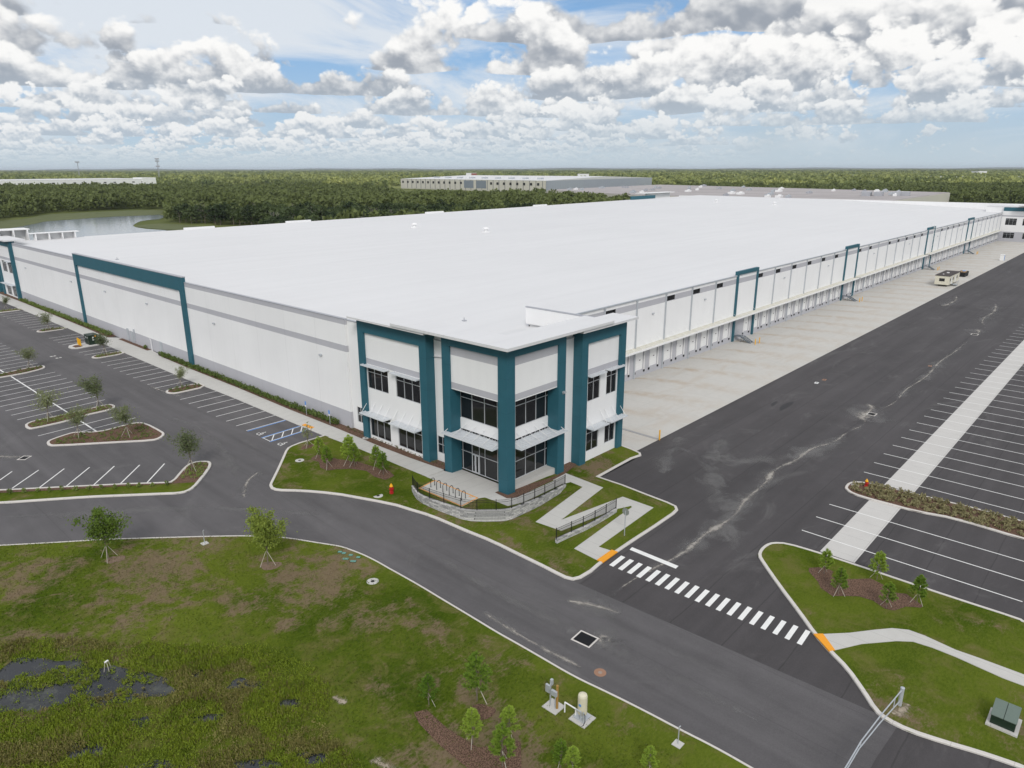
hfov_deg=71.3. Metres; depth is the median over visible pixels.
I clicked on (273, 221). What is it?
forest tree
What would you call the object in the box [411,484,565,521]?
retaining wall
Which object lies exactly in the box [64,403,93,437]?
young tree
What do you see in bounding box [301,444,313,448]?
tree ring
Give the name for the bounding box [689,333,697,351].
dock door
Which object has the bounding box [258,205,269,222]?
forest tree
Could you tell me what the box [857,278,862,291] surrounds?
dock door
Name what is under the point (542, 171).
woodland
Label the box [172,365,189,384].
young tree
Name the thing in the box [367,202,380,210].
forest tree
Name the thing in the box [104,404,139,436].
young tree
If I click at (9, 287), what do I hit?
window
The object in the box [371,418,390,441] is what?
window
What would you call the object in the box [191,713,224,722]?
pond
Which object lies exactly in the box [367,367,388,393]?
window
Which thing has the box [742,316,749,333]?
dock door
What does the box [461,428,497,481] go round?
window
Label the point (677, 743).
marker post
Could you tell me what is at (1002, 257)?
portable toilet
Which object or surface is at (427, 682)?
pine sapling
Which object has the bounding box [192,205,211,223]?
forest tree
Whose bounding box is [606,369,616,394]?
window
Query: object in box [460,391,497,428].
window
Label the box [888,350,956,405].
silt
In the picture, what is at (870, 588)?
mulch
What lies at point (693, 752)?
southwest lawn
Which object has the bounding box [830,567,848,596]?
pine sapling
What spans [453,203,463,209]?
forest tree
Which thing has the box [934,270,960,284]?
office trailer
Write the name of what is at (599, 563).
entrance kerb
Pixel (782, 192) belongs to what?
warehouse
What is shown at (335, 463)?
pine bed
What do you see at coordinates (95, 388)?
young tree
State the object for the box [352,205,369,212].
forest tree
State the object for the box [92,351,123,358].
lot island kerb
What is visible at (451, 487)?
bike pad lines
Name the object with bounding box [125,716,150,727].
pond
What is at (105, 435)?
ground cover
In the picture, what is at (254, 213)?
forest tree
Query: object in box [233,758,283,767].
pond
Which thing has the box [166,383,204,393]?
lot island kerb
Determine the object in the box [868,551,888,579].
pine sapling
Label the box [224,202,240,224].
forest tree
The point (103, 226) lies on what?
lake
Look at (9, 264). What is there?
window
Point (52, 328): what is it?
ground cover
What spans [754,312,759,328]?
dock door
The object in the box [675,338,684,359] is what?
dock door
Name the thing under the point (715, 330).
dock door
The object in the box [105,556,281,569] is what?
tree ring
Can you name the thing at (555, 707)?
electric panel
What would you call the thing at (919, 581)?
pine sapling
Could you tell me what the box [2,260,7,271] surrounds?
window
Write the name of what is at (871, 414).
drain grate
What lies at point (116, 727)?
marsh plants
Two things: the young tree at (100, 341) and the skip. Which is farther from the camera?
the skip
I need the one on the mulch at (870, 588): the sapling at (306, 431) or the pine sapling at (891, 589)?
the pine sapling at (891, 589)
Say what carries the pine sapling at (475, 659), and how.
on the southwest lawn at (693, 752)
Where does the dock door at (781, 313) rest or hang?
in the warehouse at (510, 350)
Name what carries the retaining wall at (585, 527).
on the entrance lawn at (527, 535)
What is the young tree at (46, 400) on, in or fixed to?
on the lot island bed at (55, 421)
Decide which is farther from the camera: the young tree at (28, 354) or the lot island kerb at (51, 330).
the lot island kerb at (51, 330)
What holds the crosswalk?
on the truck court
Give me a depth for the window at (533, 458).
77.05 m
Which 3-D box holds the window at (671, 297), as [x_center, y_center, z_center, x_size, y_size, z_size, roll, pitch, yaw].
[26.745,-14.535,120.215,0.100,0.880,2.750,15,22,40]
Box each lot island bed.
[0,366,42,376]
[28,405,112,427]
[50,423,162,444]
[168,384,202,391]
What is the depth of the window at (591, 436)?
83.18 m
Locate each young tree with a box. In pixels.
[2,296,9,306]
[14,347,38,368]
[30,387,67,421]
[35,311,53,328]
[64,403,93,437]
[64,505,131,562]
[73,373,103,408]
[92,332,112,354]
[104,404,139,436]
[163,427,202,470]
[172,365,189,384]
[242,505,297,566]
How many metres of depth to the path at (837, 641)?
51.31 m
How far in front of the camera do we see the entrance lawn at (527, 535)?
73.36 m
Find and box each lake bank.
[0,210,162,228]
[136,224,216,229]
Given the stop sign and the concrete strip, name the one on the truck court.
the concrete strip
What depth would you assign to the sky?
52734.34 m
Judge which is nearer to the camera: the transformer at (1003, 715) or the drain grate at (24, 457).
the transformer at (1003, 715)
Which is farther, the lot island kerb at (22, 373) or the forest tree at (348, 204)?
the forest tree at (348, 204)
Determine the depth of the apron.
131.89 m
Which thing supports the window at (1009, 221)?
in the warehouse at (510, 350)
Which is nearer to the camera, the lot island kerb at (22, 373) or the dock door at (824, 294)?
the lot island kerb at (22, 373)
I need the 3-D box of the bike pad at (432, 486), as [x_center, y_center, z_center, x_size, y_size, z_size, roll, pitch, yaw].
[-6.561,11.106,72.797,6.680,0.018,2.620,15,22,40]
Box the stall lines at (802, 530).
[0,312,1023,601]
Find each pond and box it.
[0,657,175,712]
[67,741,105,758]
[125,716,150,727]
[125,759,192,767]
[190,669,205,677]
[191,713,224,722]
[226,678,264,689]
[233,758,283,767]
[278,699,301,707]
[296,752,326,763]
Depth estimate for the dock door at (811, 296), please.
169.98 m
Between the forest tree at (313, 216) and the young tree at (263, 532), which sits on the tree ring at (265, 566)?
the young tree at (263, 532)
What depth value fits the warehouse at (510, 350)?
128.53 m
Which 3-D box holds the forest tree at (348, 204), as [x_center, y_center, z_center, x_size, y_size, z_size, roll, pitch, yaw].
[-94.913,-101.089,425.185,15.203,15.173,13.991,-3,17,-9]
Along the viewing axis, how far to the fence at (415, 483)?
70.60 m
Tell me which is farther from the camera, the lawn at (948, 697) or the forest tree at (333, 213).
the forest tree at (333, 213)
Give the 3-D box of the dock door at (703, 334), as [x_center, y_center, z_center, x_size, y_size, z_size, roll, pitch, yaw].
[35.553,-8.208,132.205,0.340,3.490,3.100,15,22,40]
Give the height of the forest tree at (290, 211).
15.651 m
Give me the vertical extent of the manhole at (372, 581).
0.070 m
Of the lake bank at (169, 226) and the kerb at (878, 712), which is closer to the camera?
the kerb at (878, 712)
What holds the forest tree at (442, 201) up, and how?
on the ground at (156, 221)
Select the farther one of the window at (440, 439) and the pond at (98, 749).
the window at (440, 439)
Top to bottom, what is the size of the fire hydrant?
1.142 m
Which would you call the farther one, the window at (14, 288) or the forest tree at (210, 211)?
the forest tree at (210, 211)
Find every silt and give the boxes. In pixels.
[332,696,346,703]
[371,758,391,767]
[487,614,577,665]
[570,600,614,611]
[622,427,858,586]
[858,404,872,421]
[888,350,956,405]
[891,702,909,716]
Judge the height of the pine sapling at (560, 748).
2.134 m
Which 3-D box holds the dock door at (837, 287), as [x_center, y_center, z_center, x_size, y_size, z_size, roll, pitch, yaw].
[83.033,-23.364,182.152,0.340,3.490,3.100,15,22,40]
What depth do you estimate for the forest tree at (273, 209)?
420.18 m
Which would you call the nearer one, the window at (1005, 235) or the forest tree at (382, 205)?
the window at (1005, 235)
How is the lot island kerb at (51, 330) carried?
on the road
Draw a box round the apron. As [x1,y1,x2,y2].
[622,241,1023,450]
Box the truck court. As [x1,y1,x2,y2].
[574,253,1023,712]
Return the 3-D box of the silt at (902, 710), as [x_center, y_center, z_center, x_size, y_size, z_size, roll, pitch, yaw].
[24.498,20.513,45.043,1.814,0.001,1.537,-14,21,-38]
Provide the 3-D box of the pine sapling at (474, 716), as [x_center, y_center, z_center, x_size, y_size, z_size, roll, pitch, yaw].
[-2.365,20.147,41.988,1.341,2.646,1.422,4,17,14]
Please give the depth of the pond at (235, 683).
47.27 m
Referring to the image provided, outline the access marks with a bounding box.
[264,427,301,440]
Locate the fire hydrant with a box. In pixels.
[389,483,393,493]
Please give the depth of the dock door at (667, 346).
123.21 m
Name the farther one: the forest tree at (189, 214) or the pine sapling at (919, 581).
the forest tree at (189, 214)
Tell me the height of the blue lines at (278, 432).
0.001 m
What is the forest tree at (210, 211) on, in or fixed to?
on the ground at (156, 221)
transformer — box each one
[84,333,97,344]
[985,698,1021,737]
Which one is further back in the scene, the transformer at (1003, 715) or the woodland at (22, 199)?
the woodland at (22, 199)
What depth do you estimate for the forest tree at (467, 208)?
412.86 m
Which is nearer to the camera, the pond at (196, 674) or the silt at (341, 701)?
the silt at (341, 701)
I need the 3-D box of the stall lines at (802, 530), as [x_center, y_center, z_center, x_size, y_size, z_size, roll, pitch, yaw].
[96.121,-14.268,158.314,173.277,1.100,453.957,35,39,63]
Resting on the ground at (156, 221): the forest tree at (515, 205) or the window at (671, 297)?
the forest tree at (515, 205)
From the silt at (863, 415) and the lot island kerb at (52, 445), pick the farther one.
the silt at (863, 415)
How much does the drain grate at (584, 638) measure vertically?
0.045 m
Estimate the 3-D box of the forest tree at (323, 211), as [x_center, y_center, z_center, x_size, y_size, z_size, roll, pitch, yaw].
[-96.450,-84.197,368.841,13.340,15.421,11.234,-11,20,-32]
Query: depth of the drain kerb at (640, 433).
92.06 m
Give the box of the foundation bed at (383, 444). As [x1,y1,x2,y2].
[0,292,444,468]
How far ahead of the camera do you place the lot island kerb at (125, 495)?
72.56 m
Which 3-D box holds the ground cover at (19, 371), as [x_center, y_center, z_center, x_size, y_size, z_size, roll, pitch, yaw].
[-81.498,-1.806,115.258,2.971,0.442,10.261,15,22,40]
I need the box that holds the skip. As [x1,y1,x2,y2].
[959,270,968,276]
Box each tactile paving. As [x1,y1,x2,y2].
[597,550,617,562]
[813,633,834,651]
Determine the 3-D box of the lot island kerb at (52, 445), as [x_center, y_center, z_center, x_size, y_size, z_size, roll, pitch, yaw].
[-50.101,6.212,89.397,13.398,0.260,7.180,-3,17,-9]
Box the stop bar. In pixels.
[630,547,677,568]
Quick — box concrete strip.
[821,340,1023,562]
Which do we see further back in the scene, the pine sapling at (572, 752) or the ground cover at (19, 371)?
the ground cover at (19, 371)
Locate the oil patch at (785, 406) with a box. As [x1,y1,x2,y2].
[771,401,793,410]
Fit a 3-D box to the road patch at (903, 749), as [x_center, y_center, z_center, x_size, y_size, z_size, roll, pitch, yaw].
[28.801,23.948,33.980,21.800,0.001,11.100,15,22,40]
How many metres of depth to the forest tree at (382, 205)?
433.98 m
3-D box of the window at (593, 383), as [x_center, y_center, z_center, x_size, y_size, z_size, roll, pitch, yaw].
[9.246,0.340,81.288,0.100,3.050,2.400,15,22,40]
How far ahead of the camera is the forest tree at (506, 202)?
446.77 m
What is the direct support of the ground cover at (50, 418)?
on the lot island bed at (55, 421)
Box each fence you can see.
[412,474,565,509]
[556,498,616,538]
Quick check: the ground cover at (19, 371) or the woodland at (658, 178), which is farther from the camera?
the woodland at (658, 178)
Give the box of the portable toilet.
[999,254,1004,260]
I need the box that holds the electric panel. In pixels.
[542,678,563,714]
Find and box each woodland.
[0,169,1023,173]
[0,170,1023,186]
[0,179,1023,223]
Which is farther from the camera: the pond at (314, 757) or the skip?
the skip
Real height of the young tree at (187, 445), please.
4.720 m
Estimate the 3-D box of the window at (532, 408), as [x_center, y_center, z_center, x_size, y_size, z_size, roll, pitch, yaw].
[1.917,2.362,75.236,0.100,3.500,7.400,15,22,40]
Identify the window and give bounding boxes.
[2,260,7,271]
[7,285,11,294]
[8,263,12,273]
[13,286,17,296]
[357,407,362,422]
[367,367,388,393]
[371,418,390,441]
[396,376,420,403]
[398,423,422,454]
[438,436,444,453]
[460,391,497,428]
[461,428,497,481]
[515,391,547,427]
[515,427,546,479]
[586,427,597,451]
[587,375,599,401]
[604,422,613,442]
[606,309,615,313]
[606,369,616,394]
[667,294,674,300]
[693,288,700,294]
[1002,232,1013,238]
[1005,218,1016,224]
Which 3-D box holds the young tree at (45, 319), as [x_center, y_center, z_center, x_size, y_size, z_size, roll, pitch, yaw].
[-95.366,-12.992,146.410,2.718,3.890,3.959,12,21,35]
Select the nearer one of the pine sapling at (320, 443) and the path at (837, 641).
the path at (837, 641)
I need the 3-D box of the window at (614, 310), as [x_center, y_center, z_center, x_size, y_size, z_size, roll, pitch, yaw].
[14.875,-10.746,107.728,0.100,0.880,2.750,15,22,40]
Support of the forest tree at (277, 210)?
on the ground at (156, 221)
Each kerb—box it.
[0,366,44,377]
[0,461,210,503]
[0,535,752,767]
[25,404,114,428]
[37,327,66,331]
[47,422,164,446]
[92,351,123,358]
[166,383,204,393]
[269,435,677,580]
[622,428,658,439]
[758,542,1023,767]
[845,481,1023,539]
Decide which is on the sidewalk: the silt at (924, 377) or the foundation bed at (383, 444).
the foundation bed at (383, 444)
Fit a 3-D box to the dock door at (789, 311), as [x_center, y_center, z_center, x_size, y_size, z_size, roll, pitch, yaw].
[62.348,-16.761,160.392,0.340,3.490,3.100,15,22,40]
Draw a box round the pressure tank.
[564,692,595,728]
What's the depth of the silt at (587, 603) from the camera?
56.06 m
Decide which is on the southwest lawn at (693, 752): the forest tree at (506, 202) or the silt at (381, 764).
the silt at (381, 764)
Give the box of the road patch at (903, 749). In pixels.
[871,727,1015,767]
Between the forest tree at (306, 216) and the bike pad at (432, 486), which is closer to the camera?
the bike pad at (432, 486)
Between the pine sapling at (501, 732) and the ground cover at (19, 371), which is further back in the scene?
the ground cover at (19, 371)
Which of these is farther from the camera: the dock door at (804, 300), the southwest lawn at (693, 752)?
the dock door at (804, 300)
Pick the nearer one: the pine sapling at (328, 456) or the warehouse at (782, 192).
the pine sapling at (328, 456)
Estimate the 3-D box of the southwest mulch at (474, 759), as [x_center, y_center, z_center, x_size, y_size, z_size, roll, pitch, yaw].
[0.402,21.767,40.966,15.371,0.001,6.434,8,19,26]
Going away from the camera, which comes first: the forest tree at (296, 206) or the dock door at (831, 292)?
the dock door at (831, 292)
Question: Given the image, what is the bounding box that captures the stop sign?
[622,508,628,535]
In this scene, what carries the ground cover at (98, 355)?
on the lot island bed
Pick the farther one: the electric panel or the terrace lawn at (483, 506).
the terrace lawn at (483, 506)
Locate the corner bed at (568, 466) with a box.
[495,462,575,497]
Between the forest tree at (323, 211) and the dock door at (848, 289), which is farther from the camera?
the forest tree at (323, 211)
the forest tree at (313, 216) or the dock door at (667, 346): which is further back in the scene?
the forest tree at (313, 216)
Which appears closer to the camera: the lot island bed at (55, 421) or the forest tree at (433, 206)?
the lot island bed at (55, 421)
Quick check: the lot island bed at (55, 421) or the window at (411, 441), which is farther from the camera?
the lot island bed at (55, 421)
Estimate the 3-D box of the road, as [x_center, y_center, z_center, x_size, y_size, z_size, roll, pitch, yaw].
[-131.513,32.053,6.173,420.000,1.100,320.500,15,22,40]
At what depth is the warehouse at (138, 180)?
1222.35 m
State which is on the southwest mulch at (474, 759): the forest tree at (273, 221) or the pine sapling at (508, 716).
the pine sapling at (508, 716)
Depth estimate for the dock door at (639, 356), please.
116.94 m
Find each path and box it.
[536,473,653,559]
[824,628,1023,685]
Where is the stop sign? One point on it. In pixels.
(625, 511)
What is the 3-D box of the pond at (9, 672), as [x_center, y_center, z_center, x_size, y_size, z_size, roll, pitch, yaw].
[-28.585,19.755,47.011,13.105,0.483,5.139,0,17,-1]
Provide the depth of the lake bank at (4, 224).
522.39 m
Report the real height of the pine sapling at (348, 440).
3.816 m
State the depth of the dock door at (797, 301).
163.71 m
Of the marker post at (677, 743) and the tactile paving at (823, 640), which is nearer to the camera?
the marker post at (677, 743)
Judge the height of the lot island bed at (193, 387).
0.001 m
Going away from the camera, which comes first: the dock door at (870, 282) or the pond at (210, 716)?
the pond at (210, 716)
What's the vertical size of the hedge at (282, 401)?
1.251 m
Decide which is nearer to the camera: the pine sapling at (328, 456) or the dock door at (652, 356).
the pine sapling at (328, 456)
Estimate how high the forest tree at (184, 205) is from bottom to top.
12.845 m
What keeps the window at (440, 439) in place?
in the warehouse at (510, 350)
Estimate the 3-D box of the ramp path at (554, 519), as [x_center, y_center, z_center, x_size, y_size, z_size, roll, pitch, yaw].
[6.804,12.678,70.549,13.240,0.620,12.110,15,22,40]
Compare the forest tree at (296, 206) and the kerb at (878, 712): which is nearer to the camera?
the kerb at (878, 712)
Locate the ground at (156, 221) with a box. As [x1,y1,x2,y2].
[0,183,1020,483]
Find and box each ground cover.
[0,365,42,375]
[29,405,109,425]
[41,327,65,330]
[54,423,156,442]
[96,351,121,356]
[168,383,199,391]
[181,461,207,477]
[346,426,443,464]
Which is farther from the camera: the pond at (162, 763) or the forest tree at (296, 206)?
the forest tree at (296, 206)
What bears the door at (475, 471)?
in the warehouse at (510, 350)
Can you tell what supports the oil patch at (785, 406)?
on the truck court
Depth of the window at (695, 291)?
126.58 m
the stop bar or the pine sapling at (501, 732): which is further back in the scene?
the stop bar
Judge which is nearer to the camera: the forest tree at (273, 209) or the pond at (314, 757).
the pond at (314, 757)
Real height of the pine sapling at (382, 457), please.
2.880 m
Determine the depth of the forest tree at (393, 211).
385.73 m
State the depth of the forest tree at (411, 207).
426.15 m
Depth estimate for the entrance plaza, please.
74.94 m
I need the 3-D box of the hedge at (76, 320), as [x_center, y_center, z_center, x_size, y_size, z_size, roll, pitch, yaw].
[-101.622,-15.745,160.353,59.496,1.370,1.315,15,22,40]
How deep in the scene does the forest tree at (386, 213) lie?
379.14 m
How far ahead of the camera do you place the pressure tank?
43.91 m
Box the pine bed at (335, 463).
[311,455,393,479]
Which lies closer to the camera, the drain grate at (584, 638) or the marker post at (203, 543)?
the drain grate at (584, 638)
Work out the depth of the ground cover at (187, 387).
107.24 m
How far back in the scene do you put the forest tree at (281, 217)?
332.58 m
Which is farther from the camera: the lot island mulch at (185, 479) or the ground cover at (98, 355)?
the ground cover at (98, 355)
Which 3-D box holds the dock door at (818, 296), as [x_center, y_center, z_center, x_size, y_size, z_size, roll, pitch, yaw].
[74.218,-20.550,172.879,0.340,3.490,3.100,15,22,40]
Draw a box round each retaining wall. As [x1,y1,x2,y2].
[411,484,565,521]
[555,508,616,542]
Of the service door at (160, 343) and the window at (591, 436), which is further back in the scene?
the service door at (160, 343)
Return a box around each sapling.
[301,421,312,447]
[312,436,324,457]
[321,445,332,469]
[340,435,357,464]
[348,443,360,466]
[369,445,380,468]
[375,451,389,474]
[417,673,439,705]
[459,707,483,747]
[461,650,492,703]
[487,721,516,766]
[499,705,520,736]
[550,739,568,767]
[562,745,581,767]
[640,745,660,767]
[818,548,834,572]
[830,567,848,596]
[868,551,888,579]
[879,582,898,607]
[907,574,927,606]
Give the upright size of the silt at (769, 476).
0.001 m
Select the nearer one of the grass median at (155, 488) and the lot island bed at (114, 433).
the grass median at (155, 488)
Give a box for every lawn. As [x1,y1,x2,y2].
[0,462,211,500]
[0,536,748,767]
[272,436,674,576]
[415,480,557,508]
[758,542,1023,764]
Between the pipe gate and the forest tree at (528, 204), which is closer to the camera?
the pipe gate
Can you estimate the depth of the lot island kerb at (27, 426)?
93.35 m
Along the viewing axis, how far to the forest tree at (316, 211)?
368.91 m
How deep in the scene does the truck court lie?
79.27 m
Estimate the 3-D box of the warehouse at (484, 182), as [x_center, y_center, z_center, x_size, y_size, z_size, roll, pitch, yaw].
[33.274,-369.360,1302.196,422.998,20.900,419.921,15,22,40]
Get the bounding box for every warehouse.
[0,177,155,184]
[0,192,1023,494]
[401,175,651,192]
[547,184,949,201]
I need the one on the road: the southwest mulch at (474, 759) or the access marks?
the access marks
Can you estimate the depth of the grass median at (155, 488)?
73.10 m
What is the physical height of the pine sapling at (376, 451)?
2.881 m
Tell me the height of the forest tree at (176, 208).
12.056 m
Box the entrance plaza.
[427,470,563,505]
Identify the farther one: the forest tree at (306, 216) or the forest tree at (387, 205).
the forest tree at (387, 205)
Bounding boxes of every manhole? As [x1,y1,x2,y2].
[367,578,378,584]
[594,668,605,676]
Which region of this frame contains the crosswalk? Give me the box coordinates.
[610,556,809,644]
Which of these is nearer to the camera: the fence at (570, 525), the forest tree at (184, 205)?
the fence at (570, 525)
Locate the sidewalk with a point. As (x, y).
(151, 357)
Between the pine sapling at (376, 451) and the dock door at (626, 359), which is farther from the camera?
the dock door at (626, 359)
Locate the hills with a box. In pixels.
[49,167,1023,169]
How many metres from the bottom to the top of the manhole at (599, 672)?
0.070 m
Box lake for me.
[14,215,172,239]
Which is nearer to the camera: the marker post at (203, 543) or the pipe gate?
the pipe gate
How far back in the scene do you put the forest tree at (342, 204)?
442.47 m
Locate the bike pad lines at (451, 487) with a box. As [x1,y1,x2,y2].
[419,480,477,505]
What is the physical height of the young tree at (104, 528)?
5.183 m
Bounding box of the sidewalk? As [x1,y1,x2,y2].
[0,294,443,476]
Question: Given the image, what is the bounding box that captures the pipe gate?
[845,686,904,767]
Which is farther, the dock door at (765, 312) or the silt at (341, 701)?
the dock door at (765, 312)
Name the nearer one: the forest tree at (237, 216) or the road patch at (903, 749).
the road patch at (903, 749)
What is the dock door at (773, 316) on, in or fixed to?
in the warehouse at (510, 350)
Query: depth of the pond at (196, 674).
48.31 m
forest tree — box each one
[171,205,188,222]
[177,203,190,221]
[181,206,198,222]
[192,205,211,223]
[204,207,220,224]
[208,202,229,224]
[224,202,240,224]
[230,208,244,225]
[242,205,257,224]
[248,207,264,222]
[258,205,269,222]
[260,218,280,224]
[269,206,283,212]
[274,207,296,219]
[275,207,294,216]
[275,215,286,222]
[289,204,302,208]
[299,201,311,206]
[302,212,319,219]
[308,214,318,220]
[310,206,320,215]
[317,206,327,220]
[319,211,336,219]
[340,201,358,209]
[342,201,355,210]
[348,206,365,211]
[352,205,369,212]
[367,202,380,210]
[371,203,386,209]
[377,209,392,215]
[381,202,398,211]
[391,208,401,214]
[395,203,409,207]
[407,202,415,209]
[425,202,444,209]
[436,198,446,204]
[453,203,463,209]
[462,204,482,210]
[502,199,511,205]
[509,203,523,207]
[522,202,535,206]
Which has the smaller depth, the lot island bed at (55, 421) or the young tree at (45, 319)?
the lot island bed at (55, 421)
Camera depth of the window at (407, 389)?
80.83 m
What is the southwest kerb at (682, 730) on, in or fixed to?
on the road
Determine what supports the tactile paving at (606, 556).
on the ramp path at (554, 519)
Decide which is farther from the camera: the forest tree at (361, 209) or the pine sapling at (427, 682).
the forest tree at (361, 209)
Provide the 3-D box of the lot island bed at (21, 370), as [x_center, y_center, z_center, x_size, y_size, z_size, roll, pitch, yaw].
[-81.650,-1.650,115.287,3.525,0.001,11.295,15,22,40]
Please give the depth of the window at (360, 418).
89.78 m
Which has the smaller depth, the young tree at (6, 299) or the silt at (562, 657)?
the silt at (562, 657)
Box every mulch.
[0,462,207,492]
[414,704,521,767]
[809,567,921,609]
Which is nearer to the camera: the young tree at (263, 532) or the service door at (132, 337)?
the young tree at (263, 532)
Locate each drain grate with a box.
[17,456,30,459]
[571,630,598,647]
[866,412,876,415]
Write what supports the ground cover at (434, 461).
on the foundation bed at (383, 444)
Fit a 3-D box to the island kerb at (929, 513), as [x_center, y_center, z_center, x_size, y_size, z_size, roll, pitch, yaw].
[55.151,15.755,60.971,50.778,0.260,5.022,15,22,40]
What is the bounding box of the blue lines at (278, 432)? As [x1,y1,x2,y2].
[249,420,299,441]
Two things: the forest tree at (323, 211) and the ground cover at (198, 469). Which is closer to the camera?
the ground cover at (198, 469)
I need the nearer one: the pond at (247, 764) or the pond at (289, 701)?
the pond at (247, 764)
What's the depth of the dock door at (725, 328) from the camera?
138.70 m
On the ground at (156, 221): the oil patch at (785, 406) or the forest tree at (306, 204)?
the forest tree at (306, 204)
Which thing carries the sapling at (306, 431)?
on the entrance lawn at (527, 535)
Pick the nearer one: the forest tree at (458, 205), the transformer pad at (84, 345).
the transformer pad at (84, 345)
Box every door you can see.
[130,331,134,342]
[159,341,162,352]
[472,454,478,473]
[625,356,629,376]
[635,351,644,371]
[648,346,658,369]
[663,342,672,363]
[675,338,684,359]
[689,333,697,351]
[699,330,708,349]
[712,326,719,344]
[722,322,730,341]
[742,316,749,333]
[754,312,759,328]
[760,309,768,327]
[770,307,776,323]
[778,304,784,320]
[787,302,792,315]
[793,299,800,314]
[802,296,807,310]
[808,294,814,309]
[816,292,821,305]
[822,290,827,304]
[829,287,834,300]
[834,285,840,299]
[846,282,851,294]
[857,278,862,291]
[868,275,872,287]
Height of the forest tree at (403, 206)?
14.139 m
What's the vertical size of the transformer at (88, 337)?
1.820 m
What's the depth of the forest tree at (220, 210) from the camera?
437.43 m
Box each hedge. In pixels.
[19,298,112,335]
[158,351,338,424]
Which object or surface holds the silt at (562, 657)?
on the road
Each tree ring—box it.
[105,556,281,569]
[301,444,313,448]
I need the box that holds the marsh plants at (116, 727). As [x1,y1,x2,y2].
[0,634,364,767]
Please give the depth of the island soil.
71.55 m
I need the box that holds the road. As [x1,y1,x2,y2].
[0,301,896,767]
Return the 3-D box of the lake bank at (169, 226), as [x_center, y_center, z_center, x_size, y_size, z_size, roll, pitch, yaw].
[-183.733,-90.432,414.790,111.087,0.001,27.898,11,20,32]
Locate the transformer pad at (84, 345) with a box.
[68,342,97,348]
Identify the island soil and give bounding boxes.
[845,482,1023,538]
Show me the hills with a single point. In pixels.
(540, 168)
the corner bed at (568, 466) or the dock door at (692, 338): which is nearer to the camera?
the corner bed at (568, 466)
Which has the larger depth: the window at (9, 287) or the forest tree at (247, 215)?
the forest tree at (247, 215)
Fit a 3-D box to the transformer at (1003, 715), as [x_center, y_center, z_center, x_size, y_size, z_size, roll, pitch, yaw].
[30.238,20.384,43.753,1.650,1.090,1.800,15,22,40]
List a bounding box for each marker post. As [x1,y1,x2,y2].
[200,530,208,545]
[671,725,684,748]
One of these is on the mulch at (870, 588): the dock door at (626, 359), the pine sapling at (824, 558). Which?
the pine sapling at (824, 558)
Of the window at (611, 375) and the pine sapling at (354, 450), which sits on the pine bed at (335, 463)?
the pine sapling at (354, 450)
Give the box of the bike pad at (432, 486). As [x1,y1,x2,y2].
[421,481,477,506]
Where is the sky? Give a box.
[0,0,1023,169]

